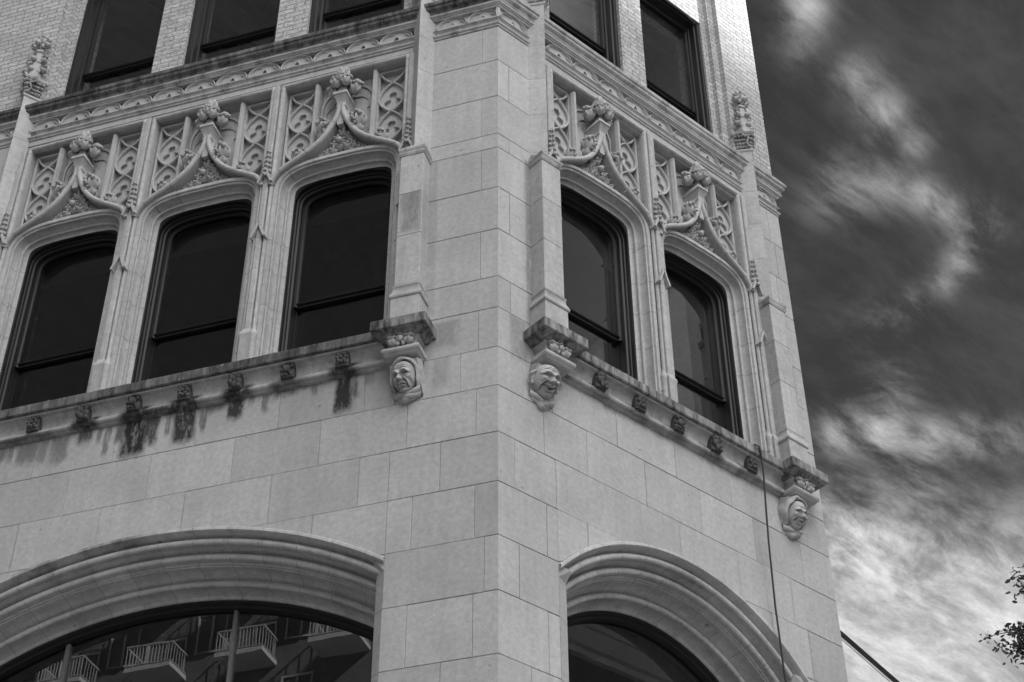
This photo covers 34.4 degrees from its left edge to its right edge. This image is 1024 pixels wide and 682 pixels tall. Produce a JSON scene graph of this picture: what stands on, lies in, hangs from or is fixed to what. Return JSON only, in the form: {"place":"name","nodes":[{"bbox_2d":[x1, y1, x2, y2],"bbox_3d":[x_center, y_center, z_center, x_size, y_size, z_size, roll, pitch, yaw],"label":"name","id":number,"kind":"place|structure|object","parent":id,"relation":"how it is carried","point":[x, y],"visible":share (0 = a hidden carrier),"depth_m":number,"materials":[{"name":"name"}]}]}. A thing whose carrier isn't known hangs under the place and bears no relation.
{"place":"outdoors","nodes":[
{"label":"outdoors","id":0,"kind":"place"},
{"bbox_2d":[745,0,1023,681],"label":"sky","id":1,"kind":"structure","parent":0,"point":[894,129],"materials":[{"name":"grey"}]},
{"label":"ground","id":2,"kind":"structure","parent":0,"visible":0},
{"bbox_2d":[0,0,847,681],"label":"corner building","id":3,"kind":"structure","parent":2,"relation":"on","point":[398,340],"depth_m":14.15,"materials":[{"name":"stone"}]},
{"bbox_2d":[0,230,117,410],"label":"arched sash window","id":4,"kind":"structure","parent":3,"relation":"in","point":[49,353],"depth_m":15.23,"materials":[{"name":"glass"}]},
{"bbox_2d":[64,0,165,94],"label":"square sash window","id":5,"kind":"structure","parent":3,"relation":"in","point":[79,75],"depth_m":17.57,"materials":[{"name":"paint"}]},
{"bbox_2d":[0,600,373,681],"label":"arched shop window","id":6,"kind":"structure","parent":3,"relation":"in","point":[228,640],"depth_m":12.72,"materials":[{"name":"glass"}]},
{"bbox_2d":[131,199,251,382],"bbox_3d":[-2.799,-0.321,14.733,1.008,2.322,0.220,-12,-41,13],"label":"arched sash window","id":7,"kind":"structure","parent":3,"relation":"in","point":[189,321],"depth_m":14.90,"materials":[{"name":"glass"}]},
{"bbox_2d":[184,0,279,64],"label":"square sash window","id":8,"kind":"structure","parent":3,"relation":"in","point":[197,45],"depth_m":17.13,"materials":[{"name":"paint"}]},
{"bbox_2d":[278,166,391,351],"bbox_3d":[-1.491,-0.586,14.412,1.008,2.322,0.220,-12,-41,13],"label":"arched sash window","id":9,"kind":"structure","parent":3,"relation":"in","point":[335,283],"depth_m":14.59,"materials":[{"name":"glass"}]},
{"bbox_2d":[308,0,403,32],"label":"square sash window","id":10,"kind":"structure","parent":3,"relation":"in","point":[319,15],"depth_m":16.76,"materials":[{"name":"paint"}]},
{"bbox_2d":[549,0,620,68],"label":"square sash window","id":11,"kind":"structure","parent":3,"relation":"in","point":[608,48],"depth_m":17.21,"materials":[{"name":"paint"}]},
{"bbox_2d":[560,184,637,379],"bbox_3d":[0.675,-0.376,14.642,0.966,2.322,0.220,29,-48,-30],"label":"arched sash window","id":12,"kind":"structure","parent":3,"relation":"in","point":[596,260],"depth_m":14.94,"materials":[{"name":"glass"}]},
{"bbox_2d":[567,611,718,681],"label":"arched shop window","id":13,"kind":"structure","parent":3,"relation":"in","point":[604,646],"depth_m":13.00,"materials":[{"name":"glass"}]},
{"bbox_2d":[639,0,710,131],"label":"square sash window","id":14,"kind":"structure","parent":3,"relation":"in","point":[698,111],"depth_m":18.30,"materials":[{"name":"paint"}]},
{"bbox_2d":[664,249,743,438],"bbox_3d":[1.685,0.187,15.300,0.966,2.322,0.220,29,-48,-30],"label":"arched sash window","id":15,"kind":"structure","parent":3,"relation":"in","point":[703,354],"depth_m":15.59,"materials":[{"name":"glass"}]},
{"bbox_2d":[753,444,786,681],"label":"cable","id":16,"kind":"object","parent":3,"relation":"hanging from","point":[777,622],"visible":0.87,"depth_m":13.82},
{"bbox_2d":[840,630,899,681],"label":"metal awning","id":17,"kind":"object","parent":3,"relation":"attached to","point":[868,657],"visible":0.47,"depth_m":15.37,"materials":[{"name":"black metal"}]},
{"bbox_2d":[978,563,1023,667],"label":"street tree","id":18,"kind":"object","parent":2,"relation":"on","point":[1019,632],"visible":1,"depth_m":21.72,"materials":[{"name":"black plant"}]}
]}

